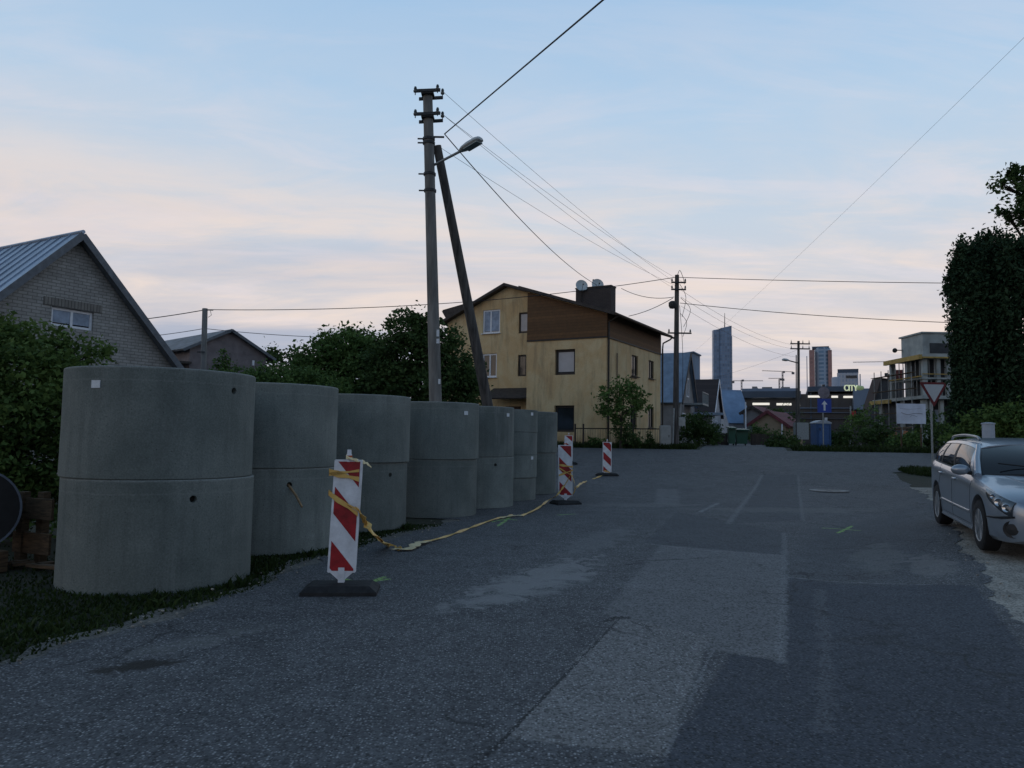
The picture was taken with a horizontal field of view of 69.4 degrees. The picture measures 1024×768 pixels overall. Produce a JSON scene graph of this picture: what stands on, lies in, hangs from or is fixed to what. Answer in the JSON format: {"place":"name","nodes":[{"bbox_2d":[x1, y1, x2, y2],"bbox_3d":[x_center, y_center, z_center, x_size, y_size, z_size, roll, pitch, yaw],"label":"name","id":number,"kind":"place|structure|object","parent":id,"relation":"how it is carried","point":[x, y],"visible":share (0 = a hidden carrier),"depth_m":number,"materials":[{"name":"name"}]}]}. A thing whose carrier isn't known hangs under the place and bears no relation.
{"place":"outdoors","nodes":[
{"label":"outdoors","id":0,"kind":"place"},
{"bbox_2d":[0,443,936,663],"bbox_3d":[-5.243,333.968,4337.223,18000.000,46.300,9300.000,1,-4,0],"label":"ground","id":1,"kind":"structure","parent":0,"point":[915,480],"depth_m":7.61,"materials":[{"name":"green plant"}]},
{"bbox_2d":[0,474,21,571],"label":"cable reel","id":2,"kind":"object","parent":1,"relation":"on","point":[10,505],"visible":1,"depth_m":8.20,"materials":[{"name":"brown wood"}]},
{"bbox_2d":[12,491,54,562],"bbox_3d":[-5.547,1.675,8.649,0.630,0.820,0.174,-1,-4,20],"label":"wooden pallet","id":3,"kind":"object","parent":1,"relation":"on","point":[40,510],"visible":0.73,"depth_m":8.60,"materials":[{"name":"brown wood"}]},
{"bbox_2d":[25,563,54,569],"bbox_3d":[-5.129,2.007,8.147,0.487,0.035,0.100,0,-4,18],"label":"loose board","id":4,"kind":"object","parent":1,"relation":"on","point":[41,566],"visible":0.64,"depth_m":8.13,"materials":[{"name":"brown wood"}]},
{"bbox_2d":[0,303,120,542],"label":"bush","id":5,"kind":"object","parent":1,"relation":"on","point":[29,421],"visible":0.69,"depth_m":10.33,"materials":[{"name":"green plant"}]},
{"bbox_2d":[0,230,183,478],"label":"brick house","id":6,"kind":"structure","parent":1,"relation":"on","point":[73,281],"depth_m":22.68,"materials":[{"name":"grey brick"}]},
{"bbox_2d":[51,307,91,330],"bbox_3d":[-13.356,-1.968,22.413,0.050,0.566,1.262,-1,-5,29],"label":"window","id":7,"kind":"structure","parent":6,"relation":"in","point":[76,319],"depth_m":22.42,"materials":[{"name":"white glass"}]},
{"bbox_2d":[53,474,253,595],"bbox_3d":[-3.795,1.533,7.961,1.886,1.097,1.886,1,-4,0],"label":"concrete ring","id":8,"kind":"object","parent":1,"relation":"on","point":[130,537],"visible":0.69,"depth_m":7.14,"materials":[{"name":"concrete"}]},
{"bbox_2d":[58,365,255,479],"bbox_3d":[-3.801,0.436,8.040,1.886,1.097,1.886,1,-4,0],"label":"concrete ring","id":9,"kind":"object","parent":8,"relation":"on","point":[140,423],"visible":1,"depth_m":7.22,"materials":[{"name":"concrete"}]},
{"bbox_2d":[197,308,212,369],"bbox_3d":[-13.776,-0.158,33.038,0.550,6.507,0.355,1,-4,0],"label":"wooden pole","id":10,"kind":"object","parent":1,"relation":"on","point":[203,351],"visible":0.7,"depth_m":33.13,"materials":[{"name":"wood"}]},
{"bbox_2d":[207,277,674,309],"bbox_3d":[-2.709,-4.406,35.602,22.523,2.817,0.032,2,-4,-11],"label":"overhead wire","id":11,"kind":"object","parent":10,"relation":"attached to","point":[440,303],"visible":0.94,"depth_m":35.43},
{"bbox_2d":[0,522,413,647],"bbox_3d":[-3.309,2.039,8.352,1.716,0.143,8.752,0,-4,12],"label":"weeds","id":12,"kind":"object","parent":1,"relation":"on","point":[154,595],"visible":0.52,"depth_m":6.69,"materials":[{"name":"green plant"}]},
{"bbox_2d":[165,329,276,372],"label":"grey house","id":13,"kind":"structure","parent":1,"relation":"on","point":[243,350],"depth_m":43.50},
{"bbox_2d":[207,348,237,371],"bbox_3d":[-10.627,0.843,26.950,1.473,4.402,1.151,1,-4,0],"label":"conifer","id":14,"kind":"object","parent":1,"relation":"on","point":[222,366],"visible":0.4,"depth_m":27.04,"materials":[{"name":"green plant"}]},
{"bbox_2d":[0,519,461,664],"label":"dirt edge","id":15,"kind":"object","parent":1,"relation":"on","point":[158,617],"visible":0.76,"depth_m":6.22,"materials":[{"name":"soil"}]},
{"bbox_2d":[233,363,267,380],"bbox_3d":[-10.742,1.091,30.043,2.144,3.864,1.414,1,-4,0],"label":"shrub","id":16,"kind":"object","parent":1,"relation":"on","point":[240,369],"visible":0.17,"depth_m":30.06,"materials":[{"name":"green plant"}]},
{"bbox_2d":[262,341,304,377],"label":"distant tree","id":17,"kind":"object","parent":1,"relation":"on","point":[276,355],"visible":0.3,"depth_m":59.66,"materials":[{"name":"green plant"}]},
{"bbox_2d":[230,358,353,393],"bbox_3d":[-8.275,1.065,26.913,5.032,4.029,2.868,1,-4,0],"label":"shrub","id":18,"kind":"object","parent":1,"relation":"on","point":[298,375],"visible":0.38,"depth_m":26.66,"materials":[{"name":"green plant"}]},
{"bbox_2d":[251,467,333,555],"bbox_3d":[-3.385,1.683,10.243,1.824,1.097,1.824,1,-4,0],"label":"concrete ring","id":19,"kind":"object","parent":1,"relation":"on","point":[283,521],"visible":0.45,"depth_m":9.51,"materials":[{"name":"concrete"}]},
{"bbox_2d":[252,382,338,468],"bbox_3d":[-3.364,0.585,10.302,1.816,1.097,1.816,1,-4,0],"label":"concrete ring","id":20,"kind":"object","parent":19,"relation":"on","point":[295,425],"visible":0.59,"depth_m":9.58,"materials":[{"name":"concrete"}]},
{"bbox_2d":[281,320,390,394],"bbox_3d":[-6.784,0.168,31.049,5.624,5.849,4.225,1,-4,0],"label":"leafy tree","id":21,"kind":"object","parent":1,"relation":"on","point":[338,352],"visible":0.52,"depth_m":30.42,"materials":[{"name":"green plant"}]},
{"bbox_2d":[359,462,406,532],"bbox_3d":[-2.715,1.862,12.592,1.824,1.097,1.824,1,-4,0],"label":"concrete ring","id":22,"kind":"object","parent":1,"relation":"on","point":[383,498],"visible":0.34,"depth_m":11.96,"materials":[{"name":"concrete"}]},
{"bbox_2d":[336,393,410,462],"bbox_3d":[-2.659,0.764,12.651,1.816,1.097,1.816,1,-4,0],"label":"concrete ring","id":23,"kind":"object","parent":22,"relation":"on","point":[373,428],"visible":0.55,"depth_m":11.87,"materials":[{"name":"concrete"}]},
{"bbox_2d":[349,300,493,405],"bbox_3d":[-3.394,-0.059,29.107,5.869,6.456,4.046,2,-4,-17],"label":"leafy tree","id":24,"kind":"object","parent":1,"relation":"on","point":[402,375],"visible":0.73,"depth_m":28.56,"materials":[{"name":"green plant"}]},
{"bbox_2d":[413,84,492,405],"bbox_3d":[-1.275,-2.148,18.218,1.972,10.318,2.972,0,-4,16],"label":"utility pole","id":25,"kind":"object","parent":1,"relation":"on","point":[428,120],"visible":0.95,"depth_m":17.86,"materials":[{"name":"concrete"}]},
{"bbox_2d":[444,134,595,284],"bbox_3d":[1.623,-5.880,30.279,0.026,1.511,25.413,0,-4,15],"label":"overhead wire","id":26,"kind":"object","parent":25,"relation":"attached to","point":[508,206],"visible":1,"depth_m":23.19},
{"bbox_2d":[444,0,603,133],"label":"overhead wire","id":27,"kind":"object","parent":25,"relation":"attached to","point":[569,28],"visible":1,"depth_m":13.21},
{"bbox_2d":[440,279,673,443],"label":"yellow house","id":28,"kind":"structure","parent":1,"relation":"on","point":[563,358],"depth_m":40.34,"materials":[{"name":"paint"}]},
{"bbox_2d":[483,354,496,377],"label":"window","id":29,"kind":"structure","parent":28,"relation":"in","point":[491,359],"depth_m":42.98,"materials":[{"name":"white glass"}]},
{"bbox_2d":[481,309,499,334],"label":"window","id":30,"kind":"structure","parent":28,"relation":"in","point":[491,318],"depth_m":43.16,"materials":[{"name":"white glass"}]},
{"bbox_2d":[518,355,525,375],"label":"window","id":31,"kind":"structure","parent":28,"relation":"in","point":[522,358],"depth_m":41.98,"materials":[{"name":"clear glass"}]},
{"bbox_2d":[519,312,526,332],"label":"window","id":32,"kind":"structure","parent":28,"relation":"in","point":[523,316],"depth_m":42.14,"materials":[{"name":"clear glass"}]},
{"bbox_2d":[556,406,573,431],"bbox_3d":[2.848,1.845,39.301,1.148,1.391,0.050,-1,-5,29],"label":"window","id":33,"kind":"structure","parent":28,"relation":"in","point":[565,419],"depth_m":39.30,"materials":[{"name":"black glass"}]},
{"bbox_2d":[556,349,574,374],"bbox_3d":[2.903,-1.158,39.512,1.182,1.360,0.050,-1,-5,29],"label":"window","id":34,"kind":"structure","parent":28,"relation":"in","point":[565,359],"depth_m":39.52,"materials":[{"name":"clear glass"}]},
{"bbox_2d":[576,280,587,302],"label":"satellite dish","id":35,"kind":"object","parent":28,"relation":"on","point":[581,285],"visible":0.95,"depth_m":42.56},
{"bbox_2d":[632,355,639,377],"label":"window","id":36,"kind":"structure","parent":28,"relation":"in","point":[634,358],"depth_m":42.09,"materials":[{"name":"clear glass"}]},
{"bbox_2d":[648,407,652,427],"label":"window","id":37,"kind":"structure","parent":28,"relation":"in","point":[650,419],"depth_m":44.33,"materials":[{"name":"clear glass"}]},
{"bbox_2d":[587,436,609,445],"bbox_3d":[4.423,2.862,36.859,1.410,0.753,0.858,1,-4,0],"label":"bush","id":38,"kind":"object","parent":1,"relation":"on","point":[595,439],"visible":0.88,"depth_m":36.80,"materials":[{"name":"green plant"}]},
{"bbox_2d":[574,424,661,445],"bbox_3d":[5.357,2.614,37.162,4.561,1.245,0.070,2,-4,-9],"label":"metal fence","id":39,"kind":"object","parent":1,"relation":"on","point":[583,428],"visible":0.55,"depth_m":37.02,"materials":[{"name":"metal"}]},
{"bbox_2d":[591,374,652,447],"bbox_3d":[5.450,1.360,36.580,3.110,3.729,2.025,1,-4,0],"label":"young tree","id":40,"kind":"object","parent":1,"relation":"on","point":[627,390],"visible":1,"depth_m":36.48,"materials":[{"name":"green plant"}]},
{"bbox_2d":[606,422,644,448],"bbox_3d":[5.663,2.547,36.604,1.968,1.436,1.448,1,-4,0],"label":"bush","id":41,"kind":"object","parent":1,"relation":"on","point":[630,436],"visible":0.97,"depth_m":36.51,"materials":[{"name":"green plant"}]},
{"bbox_2d":[644,431,656,444],"bbox_3d":[6.927,2.766,37.054,0.637,0.963,0.756,0,-4,9],"label":"bush","id":42,"kind":"object","parent":1,"relation":"on","point":[651,440],"visible":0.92,"depth_m":37.04,"materials":[{"name":"green plant"}]},
{"bbox_2d":[659,425,670,447],"bbox_3d":[7.674,2.659,37.108,0.560,1.160,0.370,1,-4,0],"label":"utility cabinet","id":43,"kind":"object","parent":1,"relation":"on","point":[664,434],"visible":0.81,"depth_m":36.95,"materials":[{"name":"metal"}]},
{"bbox_2d":[668,270,691,443],"bbox_3d":[8.484,-1.205,37.468,1.200,9.261,0.555,1,-4,0],"label":"utility pole","id":44,"kind":"object","parent":1,"relation":"on","point":[678,421],"visible":0.98,"depth_m":37.47,"materials":[{"name":"brown wood"}]},
{"bbox_2d":[679,277,923,282],"bbox_3d":[16.351,-4.785,34.146,17.290,1.672,0.030,-1,-5,25],"label":"overhead wire","id":45,"kind":"object","parent":44,"relation":"attached to","point":[804,280],"visible":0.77,"depth_m":35.32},
{"bbox_2d":[682,303,948,322],"bbox_3d":[16.306,-3.249,33.986,17.156,2.067,0.030,-1,-5,25],"label":"overhead wire","id":46,"kind":"object","parent":44,"relation":"attached to","point":[817,315],"visible":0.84,"depth_m":34.83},
{"bbox_2d":[660,352,708,442],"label":"blue roofed house","id":47,"kind":"structure","parent":1,"relation":"on","point":[690,398],"depth_m":56.99,"materials":[{"name":"grey paint"}]},
{"bbox_2d":[685,351,700,378],"bbox_3d":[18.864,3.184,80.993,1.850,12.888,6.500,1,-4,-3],"label":"blue roofed house","id":48,"kind":"structure","parent":1,"relation":"on","point":[696,360],"depth_m":78.37,"materials":[{"name":"metal"}]},
{"bbox_2d":[679,410,724,445],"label":"hedge","id":49,"kind":"object","parent":1,"relation":"on","point":[695,430],"visible":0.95,"depth_m":41.56,"materials":[{"name":"green plant"}]},
{"bbox_2d":[693,379,724,442],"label":"brown roofed house","id":50,"kind":"structure","parent":1,"relation":"on","point":[711,388],"depth_m":65.42,"materials":[{"name":"tile"}]},
{"bbox_2d":[712,313,732,389],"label":"glass tower","id":51,"kind":"structure","parent":1,"relation":"on","point":[721,353],"depth_m":903.16,"materials":[{"name":"glass"}]},
{"bbox_2d":[721,390,746,441],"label":"pale blue house","id":52,"kind":"structure","parent":1,"relation":"on","point":[733,403],"depth_m":72.73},
{"bbox_2d":[739,406,771,443],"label":"red roofed house","id":53,"kind":"structure","parent":1,"relation":"on","point":[752,412],"depth_m":68.09,"materials":[{"name":"grey paint"}]},
{"bbox_2d":[747,422,777,442],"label":"scrub bush","id":54,"kind":"object","parent":1,"relation":"on","point":[756,429],"visible":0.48,"depth_m":59.76,"materials":[{"name":"green plant"}]},
{"bbox_2d":[746,411,802,444],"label":"red roofed house","id":55,"kind":"structure","parent":1,"relation":"on","point":[775,420],"depth_m":63.99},
{"bbox_2d":[761,429,804,447],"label":"scrub bush","id":56,"kind":"object","parent":1,"relation":"on","point":[779,440],"visible":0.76,"depth_m":40.63,"materials":[{"name":"green plant"}]},
{"bbox_2d":[782,341,809,443],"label":"utility pole","id":57,"kind":"object","parent":1,"relation":"on","point":[803,431],"visible":0.98,"depth_m":61.90,"materials":[{"name":"grey wood"}]},
{"bbox_2d":[742,384,868,445],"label":"shopping mall","id":58,"kind":"structure","parent":1,"relation":"on","point":[844,398],"depth_m":168.20,"materials":[{"name":"grey paint"}]},
{"bbox_2d":[810,418,831,445],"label":"portable toilet","id":59,"kind":"object","parent":1,"relation":"on","point":[816,427],"visible":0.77,"depth_m":42.01,"materials":[{"name":"plastic"}]},
{"bbox_2d":[819,418,828,445],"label":"door","id":60,"kind":"structure","parent":59,"relation":"in","point":[826,428],"depth_m":41.98,"materials":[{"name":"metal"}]},
{"bbox_2d":[817,387,830,443],"bbox_3d":[16.658,1.893,39.468,0.738,3.475,0.091,1,-4,0],"label":"one way sign","id":61,"kind":"object","parent":1,"relation":"on","point":[823,405],"visible":0.96,"depth_m":39.49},
{"bbox_2d":[831,425,862,446],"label":"scrub bush","id":62,"kind":"object","parent":1,"relation":"on","point":[843,437],"visible":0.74,"depth_m":42.56,"materials":[{"name":"green plant"}]},
{"bbox_2d":[839,401,887,443],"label":"scrub bush","id":63,"kind":"object","parent":1,"relation":"on","point":[855,418],"visible":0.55,"depth_m":43.90,"materials":[{"name":"green plant"}]},
{"bbox_2d":[852,412,898,446],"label":"scrub bush","id":64,"kind":"object","parent":1,"relation":"on","point":[881,432],"visible":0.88,"depth_m":41.78,"materials":[{"name":"green plant"}]},
{"bbox_2d":[862,378,901,430],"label":"dark gabled house","id":65,"kind":"structure","parent":1,"relation":"on","point":[870,396],"depth_m":85.24,"materials":[{"name":"grey tile"}]},
{"bbox_2d":[860,427,925,447],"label":"rubble heap","id":66,"kind":"object","parent":1,"relation":"on","point":[904,428],"visible":0.25,"depth_m":43.54,"materials":[{"name":"grey stone"}]},
{"bbox_2d":[879,429,924,448],"bbox_3d":[21.119,3.224,39.858,2.662,1.627,2.177,1,-4,0],"label":"scrub bush","id":67,"kind":"object","parent":1,"relation":"on","point":[910,438],"visible":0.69,"depth_m":39.68,"materials":[{"name":"green plant"}]},
{"bbox_2d":[896,403,925,445],"bbox_3d":[21.570,2.300,39.989,1.560,2.469,0.136,1,-4,0],"label":"billboard","id":68,"kind":"object","parent":1,"relation":"on","point":[910,413],"visible":0.98,"depth_m":39.98},
{"bbox_2d":[897,464,931,476],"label":"grass","id":69,"kind":"structure","parent":1,"relation":"on","point":[925,470],"depth_m":28.39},
{"bbox_2d":[869,332,965,446],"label":"unfinished building","id":70,"kind":"structure","parent":1,"relation":"on","point":[924,356],"depth_m":59.59,"materials":[{"name":"concrete"}]},
{"bbox_2d":[909,409,943,445],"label":"scrub bush","id":71,"kind":"object","parent":1,"relation":"on","point":[926,439],"visible":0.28,"depth_m":40.86,"materials":[{"name":"green plant"}]},
{"bbox_2d":[920,382,945,461],"bbox_3d":[16.232,1.768,28.450,1.062,3.680,0.099,1,-4,0],"label":"yield sign","id":72,"kind":"object","parent":1,"relation":"on","point":[933,391],"visible":0.81,"depth_m":28.51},
{"bbox_2d":[921,411,949,447],"bbox_3d":[21.342,2.403,36.000,2.644,2.156,2.160,-1,-5,28],"label":"scrub bush","id":73,"kind":"object","parent":1,"relation":"on","point":[941,430],"visible":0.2,"depth_m":35.93,"materials":[{"name":"green plant"}]},
{"bbox_2d":[909,487,1023,622],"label":"gravel shoulder","id":74,"kind":"object","parent":1,"relation":"on","point":[1009,566],"visible":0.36,"depth_m":8.43},
{"bbox_2d":[932,434,1023,550],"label":"parked car","id":75,"kind":"object","parent":74,"relation":"on","point":[978,485],"visible":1,"depth_m":9.87,"materials":[{"name":"silver metal"}]},
{"bbox_2d":[937,228,999,442],"bbox_3d":[12.795,-0.429,20.601,1.630,8.049,1.545,1,-4,0],"label":"thuja","id":76,"kind":"object","parent":1,"relation":"on","point":[967,277],"visible":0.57,"depth_m":20.38,"materials":[{"name":"green plant"}]},
{"bbox_2d":[937,395,1023,444],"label":"shrub","id":77,"kind":"object","parent":1,"relation":"on","point":[1008,425],"visible":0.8,"depth_m":19.25,"materials":[{"name":"green plant"}]},
{"bbox_2d":[981,422,994,437],"bbox_3d":[9.761,1.704,15.128,0.256,1.843,0.256,1,-4,0],"label":"gate post","id":78,"kind":"object","parent":1,"relation":"on","point":[988,429],"visible":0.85,"depth_m":15.09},
{"bbox_2d":[967,221,1018,407],"bbox_3d":[13.775,-0.543,21.110,1.693,8.377,1.763,-1,-5,26],"label":"thuja","id":79,"kind":"object","parent":1,"relation":"on","point":[988,237],"visible":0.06,"depth_m":21.03,"materials":[{"name":"green plant"}]},
{"bbox_2d":[985,229,1023,415],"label":"thuja","id":80,"kind":"object","parent":1,"relation":"on","point":[1008,256],"visible":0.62,"depth_m":20.01,"materials":[{"name":"green plant"}]},
{"bbox_2d":[985,162,1023,239],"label":"maple tree","id":81,"kind":"object","parent":1,"relation":"on","point":[1013,171],"visible":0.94,"depth_m":23.44,"materials":[{"name":"green plant"}]},
{"bbox_2d":[0,447,1023,767],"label":"road","id":82,"kind":"structure","parent":0,"point":[696,609],"depth_m":5.33,"materials":[{"name":"asphalt"}]},
{"bbox_2d":[299,450,379,596],"bbox_3d":[-1.663,1.344,7.296,0.734,1.390,0.445,1,-4,-3],"label":"barrier board","id":83,"kind":"object","parent":82,"relation":"on","point":[343,545],"visible":1,"depth_m":7.26,"materials":[{"name":"red and white plastic"},{"name":"black rubber"}]},
{"bbox_2d":[328,455,569,550],"bbox_3d":[-0.561,1.775,12.373,1.144,1.386,10.568,0,-4,15],"label":"barrier tape","id":84,"kind":"object","parent":83,"relation":"attached to","point":[338,500],"visible":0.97,"depth_m":7.36,"materials":[{"name":"plastic"}]},
{"bbox_2d":[406,459,476,517],"bbox_3d":[-1.621,2.039,14.829,1.824,1.097,1.824,1,-4,0],"label":"concrete ring","id":85,"kind":"object","parent":82,"relation":"on","point":[440,488],"visible":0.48,"depth_m":13.99,"materials":[{"name":"concrete"}]},
{"bbox_2d":[409,401,478,459],"bbox_3d":[-1.575,0.941,14.888,1.816,1.097,1.816,1,-4,0],"label":"concrete ring","id":86,"kind":"object","parent":85,"relation":"on","point":[444,430],"visible":0.69,"depth_m":14.05,"materials":[{"name":"concrete"}]},
{"bbox_2d":[476,457,513,508],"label":"concrete ring","id":87,"kind":"object","parent":82,"relation":"on","point":[494,487],"visible":0.41,"depth_m":15.93,"materials":[{"name":"concrete"}]},
{"bbox_2d":[478,406,513,456],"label":"concrete ring","id":88,"kind":"object","parent":87,"relation":"on","point":[496,431],"visible":0.48,"depth_m":16.01,"materials":[{"name":"concrete"}]},
{"bbox_2d":[17,491,1017,663],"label":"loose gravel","id":89,"kind":"structure","parent":82,"relation":"on","point":[18,660],"depth_m":7.18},
{"bbox_2d":[513,477,535,500],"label":"concrete ring","id":90,"kind":"object","parent":82,"relation":"on","point":[524,489],"visible":0.27,"depth_m":17.81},
{"bbox_2d":[513,455,536,477],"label":"concrete ring","id":91,"kind":"object","parent":90,"relation":"on","point":[524,466],"visible":0.34,"depth_m":17.82,"materials":[{"name":"concrete"}]},
{"bbox_2d":[514,432,536,454],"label":"concrete ring","id":92,"kind":"object","parent":91,"relation":"on","point":[525,443],"visible":0.4,"depth_m":17.86,"materials":[{"name":"concrete"}]},
{"bbox_2d":[514,409,537,432],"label":"concrete ring","id":93,"kind":"object","parent":92,"relation":"on","point":[525,420],"visible":0.39,"depth_m":17.90,"materials":[{"name":"concrete"}]},
{"bbox_2d":[536,453,555,494],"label":"concrete ring","id":94,"kind":"object","parent":82,"relation":"on","point":[546,475],"visible":0.24,"depth_m":19.72,"materials":[{"name":"concrete"}]},
{"bbox_2d":[537,411,557,452],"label":"concrete ring","id":95,"kind":"object","parent":94,"relation":"on","point":[547,433],"visible":0.34,"depth_m":19.77,"materials":[{"name":"concrete"}]},
{"bbox_2d":[549,441,581,504],"bbox_3d":[1.251,2.051,17.192,0.620,1.460,0.420,3,-4,-24],"label":"barrier board","id":96,"kind":"object","parent":82,"relation":"on","point":[565,458],"visible":1,"depth_m":17.16,"materials":[{"name":"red plastic"}]},
{"bbox_2d":[559,464,609,494],"bbox_3d":[2.191,2.592,21.605,0.634,0.817,9.230,0,-4,12],"label":"barrier tape","id":97,"kind":"object","parent":96,"relation":"attached to","point":[565,472],"visible":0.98,"depth_m":17.16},
{"bbox_2d":[565,433,577,463],"bbox_3d":[2.248,2.559,29.395,0.720,1.230,0.420,1,-4,4],"label":"barrier board","id":98,"kind":"object","parent":82,"relation":"on","point":[568,439],"visible":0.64,"depth_m":29.39,"materials":[{"name":"white plastic"}]},
{"bbox_2d":[595,439,618,475],"bbox_3d":[3.339,2.573,25.976,0.800,1.270,0.420,1,-4,4],"label":"barrier board","id":99,"kind":"object","parent":82,"relation":"on","point":[607,455],"visible":1,"depth_m":25.95,"materials":[{"name":"white plastic"}]},
{"bbox_2d":[809,489,849,491],"bbox_3d":[9.511,3.195,22.204,1.120,0.030,1.120,1,-4,0],"label":"manhole cover","id":100,"kind":"object","parent":82,"relation":"on","point":[826,490],"visible":1,"depth_m":22.09,"materials":[{"name":"metal"}]},
{"bbox_2d":[0,0,1023,396],"label":"sky","id":101,"kind":"structure","parent":0,"point":[250,158],"materials":[{"name":"blue"}]},
{"bbox_2d":[700,444,786,450],"bbox_3d":[23.439,6.983,72.964,4.083,2.300,78.746,0,-4,18],"label":"road beyond crossing","id":102,"kind":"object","parent":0,"point":[740,447],"visible":0.41,"depth_m":38.14,"materials":[{"name":"asphalt"}]},
{"bbox_2d":[707,433,727,444],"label":"board fence","id":103,"kind":"object","parent":102,"relation":"on","point":[725,438],"visible":0.3,"depth_m":43.88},
{"bbox_2d":[726,426,736,444],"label":"wheelie bin","id":104,"kind":"object","parent":102,"relation":"on","point":[731,432],"visible":0.87,"depth_m":42.75,"materials":[{"name":"green plastic"}]},
{"bbox_2d":[735,428,749,444],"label":"wheelie bin","id":105,"kind":"object","parent":102,"relation":"on","point":[741,435],"visible":0.88,"depth_m":43.14,"materials":[{"name":"green plastic"}]},
{"bbox_2d":[750,434,776,444],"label":"board fence","id":106,"kind":"object","parent":102,"relation":"on","point":[756,439],"visible":0.52,"depth_m":46.88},
{"bbox_2d":[557,440,939,452],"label":"grass","id":107,"kind":"structure","parent":0,"point":[839,448],"depth_m":36.77,"materials":[{"name":"plant"}]},
{"bbox_2d":[806,346,831,387],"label":"red flanked tower","id":108,"kind":"structure","parent":0,"point":[820,365],"depth_m":704.61,"materials":[{"name":"glass"}]},
{"bbox_2d":[837,369,860,385],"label":"grey office block","id":109,"kind":"structure","parent":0,"point":[848,376],"depth_m":652.40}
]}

